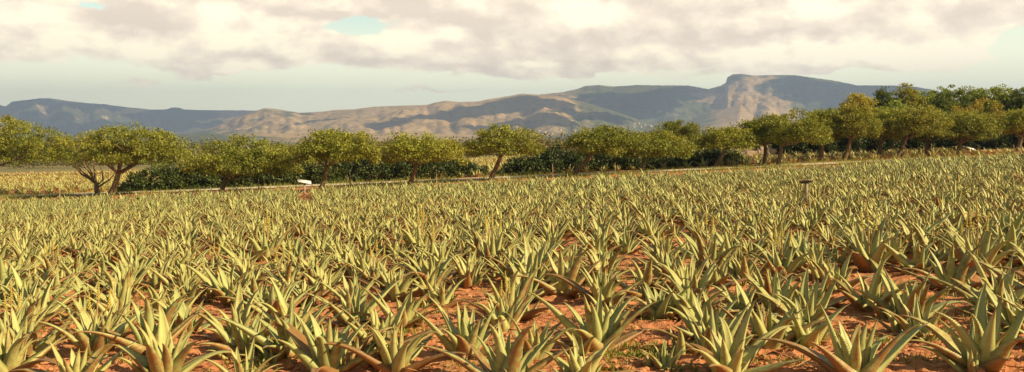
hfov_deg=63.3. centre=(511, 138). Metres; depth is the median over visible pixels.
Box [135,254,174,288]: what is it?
aloe plant
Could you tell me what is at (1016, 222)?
aloe plant
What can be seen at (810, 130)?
tree
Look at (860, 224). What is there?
aloe plant
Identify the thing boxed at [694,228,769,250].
aloe plant
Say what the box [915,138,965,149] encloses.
bush
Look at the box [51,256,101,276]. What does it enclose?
aloe plant
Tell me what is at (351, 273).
aloe plant
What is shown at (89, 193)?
path
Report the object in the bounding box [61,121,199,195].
tree
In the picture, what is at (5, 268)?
aloe plant
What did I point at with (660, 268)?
aloe plant
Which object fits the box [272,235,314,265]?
aloe plant
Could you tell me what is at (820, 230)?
aloe plant
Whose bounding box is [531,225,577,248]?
aloe plant
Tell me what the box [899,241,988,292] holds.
aloe plant
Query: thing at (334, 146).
tree
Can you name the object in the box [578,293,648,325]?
aloe plant
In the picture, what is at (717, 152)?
bush
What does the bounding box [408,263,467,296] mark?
aloe plant
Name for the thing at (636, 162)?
bush
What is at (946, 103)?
evergreen tree
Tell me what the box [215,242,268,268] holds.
aloe plant
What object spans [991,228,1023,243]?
aloe plant
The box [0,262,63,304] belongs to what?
aloe plant
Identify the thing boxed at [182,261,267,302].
aloe plant
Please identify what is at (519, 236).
aloe plant
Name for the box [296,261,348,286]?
aloe plant
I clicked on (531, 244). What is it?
aloe plant
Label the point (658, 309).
aloe plant
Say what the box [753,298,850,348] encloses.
aloe plant
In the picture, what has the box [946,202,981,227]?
aloe plant
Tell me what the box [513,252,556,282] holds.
aloe plant
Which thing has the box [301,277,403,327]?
aloe plant
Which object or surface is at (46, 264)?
aloe plant
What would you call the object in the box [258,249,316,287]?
aloe plant
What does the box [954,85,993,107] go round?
evergreen tree
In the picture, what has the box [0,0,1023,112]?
sky
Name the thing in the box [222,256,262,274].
aloe plant
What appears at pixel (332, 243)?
aloe plant
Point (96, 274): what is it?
aloe plant
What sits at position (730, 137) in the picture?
tree
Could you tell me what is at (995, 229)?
aloe plant
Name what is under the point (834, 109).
evergreen tree
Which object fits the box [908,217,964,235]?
aloe plant
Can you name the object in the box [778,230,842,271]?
aloe plant
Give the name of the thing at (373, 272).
aloe plant
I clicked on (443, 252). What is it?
aloe plant
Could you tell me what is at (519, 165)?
bush
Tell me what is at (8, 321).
aloe plant
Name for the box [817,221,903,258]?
aloe plant
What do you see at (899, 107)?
evergreen tree
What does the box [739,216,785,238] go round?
aloe plant
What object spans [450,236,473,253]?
aloe plant
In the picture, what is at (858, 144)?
bush
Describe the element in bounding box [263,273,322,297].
aloe plant
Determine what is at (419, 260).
aloe plant
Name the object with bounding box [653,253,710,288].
aloe plant
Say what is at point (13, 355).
aloe plant
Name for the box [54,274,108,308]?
aloe plant
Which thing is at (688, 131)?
tree
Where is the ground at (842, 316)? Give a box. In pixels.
[0,143,1023,371]
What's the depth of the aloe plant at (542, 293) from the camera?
12.00 m
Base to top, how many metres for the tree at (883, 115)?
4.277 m
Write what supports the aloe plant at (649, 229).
on the ground at (842, 316)
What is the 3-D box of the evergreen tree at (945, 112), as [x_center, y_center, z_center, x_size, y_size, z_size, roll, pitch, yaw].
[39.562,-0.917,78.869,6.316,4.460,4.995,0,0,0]
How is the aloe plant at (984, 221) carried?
on the ground at (842, 316)
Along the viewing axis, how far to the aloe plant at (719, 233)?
17.10 m
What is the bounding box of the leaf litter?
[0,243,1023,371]
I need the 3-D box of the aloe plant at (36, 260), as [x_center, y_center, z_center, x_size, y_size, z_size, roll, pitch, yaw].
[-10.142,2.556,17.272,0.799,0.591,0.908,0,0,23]
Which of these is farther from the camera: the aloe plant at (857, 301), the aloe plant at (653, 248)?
the aloe plant at (653, 248)
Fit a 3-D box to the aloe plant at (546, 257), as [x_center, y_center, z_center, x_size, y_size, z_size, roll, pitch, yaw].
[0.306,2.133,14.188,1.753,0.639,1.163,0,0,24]
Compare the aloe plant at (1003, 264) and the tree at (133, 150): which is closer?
the aloe plant at (1003, 264)
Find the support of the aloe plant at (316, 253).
on the ground at (842, 316)
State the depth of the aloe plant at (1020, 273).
10.38 m
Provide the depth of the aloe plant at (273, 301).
11.60 m
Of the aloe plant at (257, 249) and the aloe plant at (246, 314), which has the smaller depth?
the aloe plant at (246, 314)
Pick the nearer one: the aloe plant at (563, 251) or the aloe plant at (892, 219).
the aloe plant at (563, 251)
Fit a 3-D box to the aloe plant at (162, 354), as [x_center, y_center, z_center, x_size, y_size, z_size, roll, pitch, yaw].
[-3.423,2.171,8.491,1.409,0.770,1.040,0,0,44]
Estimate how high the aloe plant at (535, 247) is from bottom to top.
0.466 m
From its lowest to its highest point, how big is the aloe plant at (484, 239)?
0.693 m
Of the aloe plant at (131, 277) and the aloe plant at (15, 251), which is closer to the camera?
the aloe plant at (131, 277)
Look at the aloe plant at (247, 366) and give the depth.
8.22 m
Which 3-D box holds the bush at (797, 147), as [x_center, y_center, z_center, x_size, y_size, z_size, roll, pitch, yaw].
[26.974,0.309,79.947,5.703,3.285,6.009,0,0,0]
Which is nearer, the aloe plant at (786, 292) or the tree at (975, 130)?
the aloe plant at (786, 292)
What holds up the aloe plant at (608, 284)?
on the ground at (842, 316)
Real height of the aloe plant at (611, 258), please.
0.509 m
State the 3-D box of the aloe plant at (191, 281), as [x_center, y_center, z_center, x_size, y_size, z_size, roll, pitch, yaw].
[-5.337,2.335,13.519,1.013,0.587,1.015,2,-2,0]
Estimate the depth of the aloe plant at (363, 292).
12.03 m
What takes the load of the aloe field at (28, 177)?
on the ground at (842, 316)
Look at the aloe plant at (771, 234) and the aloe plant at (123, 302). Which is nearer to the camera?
the aloe plant at (123, 302)
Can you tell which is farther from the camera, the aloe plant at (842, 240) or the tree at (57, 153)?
the tree at (57, 153)
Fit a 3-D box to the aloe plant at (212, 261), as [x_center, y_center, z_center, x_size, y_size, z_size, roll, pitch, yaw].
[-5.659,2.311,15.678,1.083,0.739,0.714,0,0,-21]
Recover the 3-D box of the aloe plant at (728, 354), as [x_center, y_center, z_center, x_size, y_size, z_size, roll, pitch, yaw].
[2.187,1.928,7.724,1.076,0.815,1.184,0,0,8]
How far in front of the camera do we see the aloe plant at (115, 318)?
10.67 m
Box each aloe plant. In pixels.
[0,257,27,285]
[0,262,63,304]
[0,264,92,289]
[0,273,68,308]
[0,274,35,299]
[0,286,39,335]
[0,306,36,316]
[0,324,72,371]
[1,297,73,330]
[2,275,92,321]
[3,249,52,272]
[4,249,43,281]
[6,306,79,358]
[7,242,52,264]
[7,254,39,275]
[8,340,137,371]
[16,284,78,313]
[28,240,79,279]
[30,265,92,295]
[31,282,154,355]
[37,250,82,266]
[47,270,87,288]
[49,297,135,336]
[50,258,101,282]
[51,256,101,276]
[51,291,108,327]
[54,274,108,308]
[58,254,94,270]
[58,283,167,324]
[72,292,209,354]
[76,274,147,311]
[78,256,125,286]
[90,243,126,268]
[92,263,152,298]
[95,273,135,293]
[98,247,163,284]
[104,239,152,270]
[107,251,154,277]
[110,304,234,371]
[112,255,149,269]
[133,282,194,312]
[135,246,196,268]
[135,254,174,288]
[145,265,216,295]
[147,238,211,261]
[150,286,217,316]
[151,254,197,276]
[152,253,192,271]
[153,258,215,288]
[154,286,230,338]
[159,247,210,267]
[160,256,209,273]
[160,266,216,285]
[170,274,213,303]
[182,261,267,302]
[185,242,238,277]
[189,283,299,343]
[192,310,272,358]
[199,262,281,291]
[200,263,267,305]
[204,336,284,371]
[205,242,237,262]
[210,298,353,362]
[212,254,268,274]
[213,279,322,315]
[215,234,255,261]
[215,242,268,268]
[220,256,284,283]
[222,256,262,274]
[228,210,298,261]
[228,269,298,306]
[231,276,339,335]
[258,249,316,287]
[262,254,296,272]
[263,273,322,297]
[269,238,313,260]
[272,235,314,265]
[272,309,398,371]
[274,250,352,284]
[279,276,348,306]
[281,255,330,274]
[287,248,320,266]
[295,267,348,296]
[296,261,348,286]
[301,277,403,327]
[306,247,332,262]
[309,323,474,371]
[314,236,355,254]
[315,246,351,270]
[316,271,379,307]
[320,237,368,258]
[327,247,358,278]
[328,251,408,271]
[330,243,383,263]
[332,242,366,262]
[336,295,447,351]
[337,266,438,301]
[338,240,409,285]
[341,258,374,286]
[351,284,438,328]
[366,261,418,289]
[367,219,413,256]
[379,240,417,260]
[385,239,455,266]
[386,239,478,270]
[387,205,449,251]
[387,246,428,273]
[389,252,486,286]
[390,245,446,269]
[400,229,455,253]
[401,223,461,254]
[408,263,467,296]
[410,295,512,358]
[412,277,480,307]
[419,320,578,371]
[431,239,473,259]
[435,229,461,247]
[436,254,493,288]
[438,240,470,252]
[448,232,505,261]
[448,248,498,280]
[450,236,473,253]
[452,208,529,266]
[457,264,557,320]
[459,255,489,272]
[461,271,541,331]
[472,227,512,249]
[480,246,557,284]
[480,253,519,278]
[487,310,577,359]
[488,234,587,289]
[490,245,543,263]
[491,244,585,273]
[492,261,559,302]
[493,231,515,250]
[501,221,535,249]
[508,229,552,254]
[510,247,601,298]
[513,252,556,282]
[516,239,581,263]
[520,235,564,255]
[522,242,552,254]
[526,285,658,355]
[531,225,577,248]
[532,333,639,371]
[542,265,643,305]
[545,250,598,285]
[549,247,584,271]
[556,240,589,259]
[566,226,619,256]
[567,246,630,285]
[568,213,629,243]
[569,248,637,271]
[576,252,628,274]
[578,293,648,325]
[585,217,627,247]
[589,241,632,263]
[593,257,689,300]
[607,224,651,253]
[612,229,646,246]
[622,281,695,319]
[624,260,764,306]
[631,235,681,253]
[631,248,705,279]
[631,339,693,371]
[633,238,692,262]
[634,218,674,243]
[636,233,686,259]
[639,232,692,272]
[641,231,676,248]
[644,301,754,359]
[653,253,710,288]
[660,280,729,321]
[667,290,740,343]
[671,232,717,258]
[674,208,740,273]
[681,221,728,239]
[687,301,804,371]
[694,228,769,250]
[696,219,729,242]
[696,228,740,244]
[699,249,763,285]
[701,280,771,316]
[710,254,776,285]
[715,275,834,349]
[716,228,753,261]
[722,247,766,277]
[728,268,824,315]
[730,230,772,257]
[732,253,809,299]
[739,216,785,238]
[739,229,768,249]
[742,234,814,270]
[746,214,779,243]
[748,222,815,278]
[752,265,836,332]
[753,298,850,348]
[755,304,929,371]
[758,231,798,251]
[759,217,803,238]
[764,227,816,256]
[776,229,839,258]
[777,228,817,248]
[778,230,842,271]
[779,251,854,281]
[779,269,861,307]
[800,236,843,256]
[807,221,842,240]
[807,252,873,293]
[808,223,849,250]
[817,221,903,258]
[817,242,853,267]
[820,209,873,232]
[828,224,866,249]
[829,256,920,311]
[830,203,904,272]
[836,219,870,240]
[837,222,873,246]
[838,214,873,233]
[843,226,893,244]
[849,257,971,322]
[857,214,895,231]
[862,212,901,229]
[863,292,956,341]
[866,230,920,265]
[872,226,917,256]
[876,236,963,274]
[880,217,936,249]
[882,215,911,241]
[888,217,945,239]
[897,209,953,228]
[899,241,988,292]
[901,281,1023,371]
[905,220,948,257]
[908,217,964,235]
[911,234,975,263]
[914,248,1023,315]
[918,223,976,243]
[928,215,996,249]
[931,210,965,227]
[935,214,969,238]
[935,216,994,239]
[936,203,1016,272]
[937,228,1020,266]
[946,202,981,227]
[965,208,1014,229]
[968,250,1023,283]
[971,246,1023,302]
[972,208,1020,222]
[972,278,1023,333]
[974,217,1019,240]
[978,223,1023,260]
[979,210,1023,233]
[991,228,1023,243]
[991,266,1023,278]
[992,293,1023,343]
[1001,202,1023,227]
[1003,220,1023,241]
[1003,239,1023,267]
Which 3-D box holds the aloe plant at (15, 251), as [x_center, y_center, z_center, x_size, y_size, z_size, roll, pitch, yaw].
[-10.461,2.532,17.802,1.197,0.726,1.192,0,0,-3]
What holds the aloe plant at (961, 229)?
on the ground at (842, 316)
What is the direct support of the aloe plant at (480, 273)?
on the ground at (842, 316)
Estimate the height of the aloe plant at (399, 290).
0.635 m
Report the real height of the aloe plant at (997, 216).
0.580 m
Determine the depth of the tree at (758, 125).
58.67 m
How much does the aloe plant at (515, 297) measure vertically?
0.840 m
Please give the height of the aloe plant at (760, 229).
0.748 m
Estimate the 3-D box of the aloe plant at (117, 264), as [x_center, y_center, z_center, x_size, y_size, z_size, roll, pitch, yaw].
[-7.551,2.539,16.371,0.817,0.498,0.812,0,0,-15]
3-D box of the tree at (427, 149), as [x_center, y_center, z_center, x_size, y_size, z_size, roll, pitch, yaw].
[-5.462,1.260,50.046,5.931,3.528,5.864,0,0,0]
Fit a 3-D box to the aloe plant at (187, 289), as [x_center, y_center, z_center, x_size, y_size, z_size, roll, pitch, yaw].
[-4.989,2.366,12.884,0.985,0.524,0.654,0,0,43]
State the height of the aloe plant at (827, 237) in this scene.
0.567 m
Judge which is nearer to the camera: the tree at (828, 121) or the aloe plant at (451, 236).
the aloe plant at (451, 236)
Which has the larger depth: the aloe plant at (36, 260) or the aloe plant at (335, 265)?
the aloe plant at (36, 260)
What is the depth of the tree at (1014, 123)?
66.67 m
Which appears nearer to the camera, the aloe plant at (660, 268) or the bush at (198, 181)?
the aloe plant at (660, 268)
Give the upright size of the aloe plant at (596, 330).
0.778 m
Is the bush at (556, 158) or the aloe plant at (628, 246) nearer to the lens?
the aloe plant at (628, 246)
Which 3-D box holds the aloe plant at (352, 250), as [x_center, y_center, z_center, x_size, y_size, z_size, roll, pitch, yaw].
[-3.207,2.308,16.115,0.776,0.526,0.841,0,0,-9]
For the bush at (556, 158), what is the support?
on the ground at (842, 316)
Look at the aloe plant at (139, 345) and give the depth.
9.55 m
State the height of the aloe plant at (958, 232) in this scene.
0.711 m
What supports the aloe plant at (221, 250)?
on the ground at (842, 316)
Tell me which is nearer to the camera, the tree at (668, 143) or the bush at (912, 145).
the tree at (668, 143)
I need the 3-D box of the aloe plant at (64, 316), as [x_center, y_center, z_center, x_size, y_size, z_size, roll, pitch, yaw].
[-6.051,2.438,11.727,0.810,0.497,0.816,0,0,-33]
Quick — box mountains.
[0,74,958,142]
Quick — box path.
[0,155,997,196]
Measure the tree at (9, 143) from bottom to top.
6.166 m
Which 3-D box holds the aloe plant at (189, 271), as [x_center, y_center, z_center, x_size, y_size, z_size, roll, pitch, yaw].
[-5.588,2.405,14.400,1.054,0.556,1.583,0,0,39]
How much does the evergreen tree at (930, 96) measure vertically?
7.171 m
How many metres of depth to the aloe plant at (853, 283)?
11.55 m
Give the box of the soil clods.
[7,232,1023,371]
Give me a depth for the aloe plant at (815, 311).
9.67 m
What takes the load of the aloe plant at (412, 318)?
on the ground at (842, 316)
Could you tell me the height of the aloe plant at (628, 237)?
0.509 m
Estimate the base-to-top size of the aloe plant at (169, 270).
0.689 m
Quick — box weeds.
[2,234,1023,371]
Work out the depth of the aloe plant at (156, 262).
16.60 m
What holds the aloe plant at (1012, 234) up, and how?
on the ground at (842, 316)
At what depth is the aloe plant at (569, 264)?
13.04 m
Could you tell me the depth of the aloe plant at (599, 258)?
14.31 m
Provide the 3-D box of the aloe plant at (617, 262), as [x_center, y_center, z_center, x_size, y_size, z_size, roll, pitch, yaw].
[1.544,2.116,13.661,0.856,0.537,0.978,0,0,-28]
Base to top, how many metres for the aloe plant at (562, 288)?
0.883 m
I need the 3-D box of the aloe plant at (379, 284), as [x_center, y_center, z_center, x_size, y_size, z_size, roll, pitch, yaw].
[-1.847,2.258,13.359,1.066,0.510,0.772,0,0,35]
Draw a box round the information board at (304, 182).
[297,179,311,195]
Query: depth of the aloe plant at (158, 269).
15.95 m
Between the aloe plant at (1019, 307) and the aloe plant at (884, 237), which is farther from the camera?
the aloe plant at (884, 237)
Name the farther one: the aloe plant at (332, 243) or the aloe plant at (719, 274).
the aloe plant at (332, 243)
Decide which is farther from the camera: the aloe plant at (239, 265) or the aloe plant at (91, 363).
the aloe plant at (239, 265)
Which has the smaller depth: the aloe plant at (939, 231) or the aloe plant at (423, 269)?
the aloe plant at (423, 269)
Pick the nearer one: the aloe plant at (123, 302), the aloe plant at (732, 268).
the aloe plant at (123, 302)
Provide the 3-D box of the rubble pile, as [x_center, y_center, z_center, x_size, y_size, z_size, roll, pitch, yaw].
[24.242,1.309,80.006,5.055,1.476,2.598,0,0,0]
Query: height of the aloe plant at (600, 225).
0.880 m
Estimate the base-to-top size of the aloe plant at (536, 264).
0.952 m
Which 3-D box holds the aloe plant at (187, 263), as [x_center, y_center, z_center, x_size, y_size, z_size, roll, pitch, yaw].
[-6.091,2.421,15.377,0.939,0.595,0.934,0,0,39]
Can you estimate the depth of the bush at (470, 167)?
60.67 m
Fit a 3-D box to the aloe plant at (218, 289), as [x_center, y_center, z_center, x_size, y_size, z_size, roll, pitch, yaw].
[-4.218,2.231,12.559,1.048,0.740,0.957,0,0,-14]
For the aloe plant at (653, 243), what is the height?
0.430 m
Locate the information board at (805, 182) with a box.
[799,179,813,207]
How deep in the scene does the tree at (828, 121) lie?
60.55 m
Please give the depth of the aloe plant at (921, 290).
9.74 m
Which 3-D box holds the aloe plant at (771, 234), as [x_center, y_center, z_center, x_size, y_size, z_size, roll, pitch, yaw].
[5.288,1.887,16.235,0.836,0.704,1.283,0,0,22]
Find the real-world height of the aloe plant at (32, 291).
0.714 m
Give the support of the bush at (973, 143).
on the ground at (842, 316)
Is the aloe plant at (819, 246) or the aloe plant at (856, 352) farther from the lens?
the aloe plant at (819, 246)
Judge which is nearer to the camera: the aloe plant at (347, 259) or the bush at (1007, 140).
the aloe plant at (347, 259)
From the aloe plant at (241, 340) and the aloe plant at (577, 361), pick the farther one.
the aloe plant at (241, 340)
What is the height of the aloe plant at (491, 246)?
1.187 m
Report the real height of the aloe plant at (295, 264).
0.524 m
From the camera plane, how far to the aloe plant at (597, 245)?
16.02 m
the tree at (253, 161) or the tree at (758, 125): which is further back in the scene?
the tree at (758, 125)
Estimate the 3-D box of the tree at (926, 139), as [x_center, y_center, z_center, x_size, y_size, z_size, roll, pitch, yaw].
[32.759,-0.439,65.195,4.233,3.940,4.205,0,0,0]
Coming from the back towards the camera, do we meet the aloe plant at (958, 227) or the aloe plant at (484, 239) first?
the aloe plant at (484, 239)
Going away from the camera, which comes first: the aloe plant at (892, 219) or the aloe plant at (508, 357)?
the aloe plant at (508, 357)
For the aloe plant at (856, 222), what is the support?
on the ground at (842, 316)
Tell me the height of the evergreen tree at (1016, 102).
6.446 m
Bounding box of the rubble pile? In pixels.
[740,145,778,156]
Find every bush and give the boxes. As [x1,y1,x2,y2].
[117,164,205,191]
[158,159,244,189]
[204,165,282,187]
[253,161,320,185]
[299,160,358,183]
[323,157,391,182]
[359,153,432,180]
[404,159,466,178]
[437,158,490,177]
[496,155,548,175]
[523,143,585,173]
[563,150,632,171]
[603,154,662,169]
[640,154,679,168]
[674,143,711,166]
[696,147,745,165]
[768,142,816,155]
[793,140,845,154]
[826,136,877,153]
[852,136,908,152]
[891,138,941,151]
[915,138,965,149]
[946,135,1000,149]
[981,132,1023,148]
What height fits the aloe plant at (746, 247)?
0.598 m
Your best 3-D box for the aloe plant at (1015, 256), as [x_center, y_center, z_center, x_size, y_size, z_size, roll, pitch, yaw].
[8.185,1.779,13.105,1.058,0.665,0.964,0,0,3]
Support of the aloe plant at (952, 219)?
on the ground at (842, 316)
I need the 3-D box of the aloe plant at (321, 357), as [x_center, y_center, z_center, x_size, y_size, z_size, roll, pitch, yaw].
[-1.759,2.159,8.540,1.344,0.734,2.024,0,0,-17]
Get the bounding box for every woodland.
[0,130,771,168]
[0,133,557,155]
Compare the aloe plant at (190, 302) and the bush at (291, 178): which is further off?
the bush at (291, 178)
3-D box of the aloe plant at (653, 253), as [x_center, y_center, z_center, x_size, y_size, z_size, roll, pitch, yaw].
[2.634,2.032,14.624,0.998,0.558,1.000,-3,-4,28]
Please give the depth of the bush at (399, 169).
59.44 m
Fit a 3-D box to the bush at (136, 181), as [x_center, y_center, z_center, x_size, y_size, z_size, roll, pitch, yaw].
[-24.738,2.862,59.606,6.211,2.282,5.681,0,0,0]
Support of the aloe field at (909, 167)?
on the ground at (842, 316)
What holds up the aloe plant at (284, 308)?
on the ground at (842, 316)
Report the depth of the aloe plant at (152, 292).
12.11 m
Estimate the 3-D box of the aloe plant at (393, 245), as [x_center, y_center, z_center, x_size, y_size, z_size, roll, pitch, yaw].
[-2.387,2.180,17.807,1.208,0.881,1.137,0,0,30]
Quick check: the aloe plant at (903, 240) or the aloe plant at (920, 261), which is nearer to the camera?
the aloe plant at (920, 261)
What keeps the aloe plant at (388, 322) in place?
on the ground at (842, 316)
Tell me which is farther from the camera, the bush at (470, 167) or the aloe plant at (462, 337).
the bush at (470, 167)
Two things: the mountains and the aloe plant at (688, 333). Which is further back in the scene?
the mountains
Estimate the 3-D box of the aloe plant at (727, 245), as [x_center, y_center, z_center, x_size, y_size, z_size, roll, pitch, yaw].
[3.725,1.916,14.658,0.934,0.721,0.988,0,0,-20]
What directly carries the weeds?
on the ground at (842, 316)
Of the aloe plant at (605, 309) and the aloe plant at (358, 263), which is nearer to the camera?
the aloe plant at (605, 309)
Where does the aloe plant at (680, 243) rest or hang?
on the ground at (842, 316)
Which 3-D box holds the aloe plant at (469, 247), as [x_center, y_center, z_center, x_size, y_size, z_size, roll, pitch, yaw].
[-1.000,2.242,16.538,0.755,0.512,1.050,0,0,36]
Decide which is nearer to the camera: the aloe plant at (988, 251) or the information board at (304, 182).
the aloe plant at (988, 251)
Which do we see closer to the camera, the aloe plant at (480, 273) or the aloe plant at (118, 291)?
the aloe plant at (118, 291)
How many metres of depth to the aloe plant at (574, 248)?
15.51 m
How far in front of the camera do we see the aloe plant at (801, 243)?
14.24 m
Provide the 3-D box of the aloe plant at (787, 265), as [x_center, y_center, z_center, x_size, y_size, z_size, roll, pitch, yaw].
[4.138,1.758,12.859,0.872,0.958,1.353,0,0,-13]
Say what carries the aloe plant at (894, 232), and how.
on the ground at (842, 316)
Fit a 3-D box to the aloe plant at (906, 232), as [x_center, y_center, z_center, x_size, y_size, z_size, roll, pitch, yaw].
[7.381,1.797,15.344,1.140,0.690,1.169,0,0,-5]
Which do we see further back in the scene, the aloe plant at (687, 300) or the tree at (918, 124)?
the tree at (918, 124)
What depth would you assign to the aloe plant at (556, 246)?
16.69 m
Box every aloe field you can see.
[0,145,1023,194]
[0,147,751,184]
[0,150,1023,217]
[0,166,1023,267]
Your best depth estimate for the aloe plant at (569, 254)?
14.63 m
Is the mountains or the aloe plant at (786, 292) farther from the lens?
the mountains
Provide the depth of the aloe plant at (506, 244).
16.48 m
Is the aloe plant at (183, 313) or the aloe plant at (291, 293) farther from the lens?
the aloe plant at (291, 293)
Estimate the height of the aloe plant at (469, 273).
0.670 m
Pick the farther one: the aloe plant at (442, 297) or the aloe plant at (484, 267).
the aloe plant at (484, 267)
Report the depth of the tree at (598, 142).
52.72 m
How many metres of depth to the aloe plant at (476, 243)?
15.82 m
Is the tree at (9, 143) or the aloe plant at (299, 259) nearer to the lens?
the aloe plant at (299, 259)
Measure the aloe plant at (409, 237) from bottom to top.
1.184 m
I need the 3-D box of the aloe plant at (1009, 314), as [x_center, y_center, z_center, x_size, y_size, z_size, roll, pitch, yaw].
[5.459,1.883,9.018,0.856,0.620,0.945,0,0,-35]
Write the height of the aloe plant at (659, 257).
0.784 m
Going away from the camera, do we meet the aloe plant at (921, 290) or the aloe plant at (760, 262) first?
the aloe plant at (921, 290)
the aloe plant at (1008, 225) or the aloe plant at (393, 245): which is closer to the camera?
the aloe plant at (1008, 225)
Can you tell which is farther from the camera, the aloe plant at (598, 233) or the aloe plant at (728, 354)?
the aloe plant at (598, 233)
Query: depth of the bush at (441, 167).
59.65 m
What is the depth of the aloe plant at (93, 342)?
9.71 m
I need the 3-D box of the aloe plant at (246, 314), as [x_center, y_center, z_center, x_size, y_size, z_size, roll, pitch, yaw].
[-3.169,2.206,10.053,1.180,0.781,1.151,0,0,-34]
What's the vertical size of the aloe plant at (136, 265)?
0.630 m
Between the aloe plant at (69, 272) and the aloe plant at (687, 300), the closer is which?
the aloe plant at (687, 300)
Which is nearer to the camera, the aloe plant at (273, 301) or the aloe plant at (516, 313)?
the aloe plant at (516, 313)
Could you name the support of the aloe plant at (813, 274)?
on the ground at (842, 316)
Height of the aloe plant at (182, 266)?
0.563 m
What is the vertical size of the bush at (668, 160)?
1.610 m
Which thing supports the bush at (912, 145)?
on the ground at (842, 316)
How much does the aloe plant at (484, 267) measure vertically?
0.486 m
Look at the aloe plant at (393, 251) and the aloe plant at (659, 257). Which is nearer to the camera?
the aloe plant at (659, 257)
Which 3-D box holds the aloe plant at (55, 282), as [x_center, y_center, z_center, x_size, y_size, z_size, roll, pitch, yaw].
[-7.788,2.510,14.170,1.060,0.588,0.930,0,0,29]
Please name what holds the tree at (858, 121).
on the ground at (842, 316)
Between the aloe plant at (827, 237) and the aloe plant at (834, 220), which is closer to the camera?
the aloe plant at (827, 237)
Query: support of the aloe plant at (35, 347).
on the ground at (842, 316)
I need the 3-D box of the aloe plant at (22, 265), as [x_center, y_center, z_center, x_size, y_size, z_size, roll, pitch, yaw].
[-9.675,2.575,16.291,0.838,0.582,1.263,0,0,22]
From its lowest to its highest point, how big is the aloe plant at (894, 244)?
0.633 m
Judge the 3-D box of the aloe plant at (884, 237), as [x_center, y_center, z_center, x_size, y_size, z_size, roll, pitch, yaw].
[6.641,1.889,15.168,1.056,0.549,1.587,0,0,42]
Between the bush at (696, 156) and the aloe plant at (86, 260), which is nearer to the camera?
the aloe plant at (86, 260)
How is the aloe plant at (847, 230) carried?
on the ground at (842, 316)
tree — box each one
[0,113,74,167]
[31,131,114,193]
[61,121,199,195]
[175,133,305,193]
[287,126,381,188]
[376,131,470,184]
[463,122,546,179]
[560,123,656,175]
[621,128,700,170]
[648,119,701,139]
[690,123,766,166]
[736,112,791,164]
[760,107,833,164]
[801,108,845,161]
[812,107,838,115]
[831,102,885,159]
[838,92,878,112]
[857,105,907,157]
[870,86,897,109]
[872,99,917,114]
[883,103,958,157]
[892,83,928,114]
[911,109,956,154]
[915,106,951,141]
[919,86,943,108]
[928,84,973,112]
[941,109,1005,154]
[948,97,1004,127]
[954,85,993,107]
[976,83,1012,113]
[994,107,1023,151]
[1001,87,1023,116]
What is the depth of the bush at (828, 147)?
77.81 m
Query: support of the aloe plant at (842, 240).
on the ground at (842, 316)
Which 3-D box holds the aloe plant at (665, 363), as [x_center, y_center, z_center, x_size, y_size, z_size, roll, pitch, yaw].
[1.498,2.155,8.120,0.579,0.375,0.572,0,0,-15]
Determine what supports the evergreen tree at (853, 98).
on the ground at (842, 316)
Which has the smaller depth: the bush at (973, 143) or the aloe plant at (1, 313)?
the aloe plant at (1, 313)
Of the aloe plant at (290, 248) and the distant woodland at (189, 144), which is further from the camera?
the distant woodland at (189, 144)
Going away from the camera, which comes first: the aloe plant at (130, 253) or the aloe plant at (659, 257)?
the aloe plant at (659, 257)
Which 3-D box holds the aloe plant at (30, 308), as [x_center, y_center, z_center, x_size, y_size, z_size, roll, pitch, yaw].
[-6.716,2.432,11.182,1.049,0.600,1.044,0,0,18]
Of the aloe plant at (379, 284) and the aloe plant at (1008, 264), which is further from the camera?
the aloe plant at (379, 284)
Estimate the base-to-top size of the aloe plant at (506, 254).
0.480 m
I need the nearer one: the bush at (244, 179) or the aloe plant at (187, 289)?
the aloe plant at (187, 289)
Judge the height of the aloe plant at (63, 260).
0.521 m
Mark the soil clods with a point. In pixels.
(366, 366)
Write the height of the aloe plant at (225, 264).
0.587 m
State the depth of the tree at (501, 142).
51.91 m
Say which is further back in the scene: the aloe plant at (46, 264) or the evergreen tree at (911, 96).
the evergreen tree at (911, 96)
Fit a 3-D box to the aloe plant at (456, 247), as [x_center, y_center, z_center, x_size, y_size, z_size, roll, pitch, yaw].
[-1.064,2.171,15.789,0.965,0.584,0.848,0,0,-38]
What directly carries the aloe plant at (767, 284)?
on the ground at (842, 316)
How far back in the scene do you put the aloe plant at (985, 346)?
7.54 m
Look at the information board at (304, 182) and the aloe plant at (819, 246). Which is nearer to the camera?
the aloe plant at (819, 246)
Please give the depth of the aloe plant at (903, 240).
14.41 m
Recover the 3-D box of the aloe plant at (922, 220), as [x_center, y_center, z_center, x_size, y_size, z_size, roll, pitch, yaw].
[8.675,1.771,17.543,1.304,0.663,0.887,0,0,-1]
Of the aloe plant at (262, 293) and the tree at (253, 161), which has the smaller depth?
the aloe plant at (262, 293)
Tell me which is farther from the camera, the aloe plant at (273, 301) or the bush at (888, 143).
the bush at (888, 143)
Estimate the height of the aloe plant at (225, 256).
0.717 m
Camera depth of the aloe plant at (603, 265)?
12.95 m
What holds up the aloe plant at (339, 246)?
on the ground at (842, 316)
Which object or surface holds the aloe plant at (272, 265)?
on the ground at (842, 316)
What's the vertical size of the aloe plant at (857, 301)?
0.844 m
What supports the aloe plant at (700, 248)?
on the ground at (842, 316)
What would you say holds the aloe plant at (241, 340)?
on the ground at (842, 316)
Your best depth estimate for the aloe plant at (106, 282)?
14.28 m

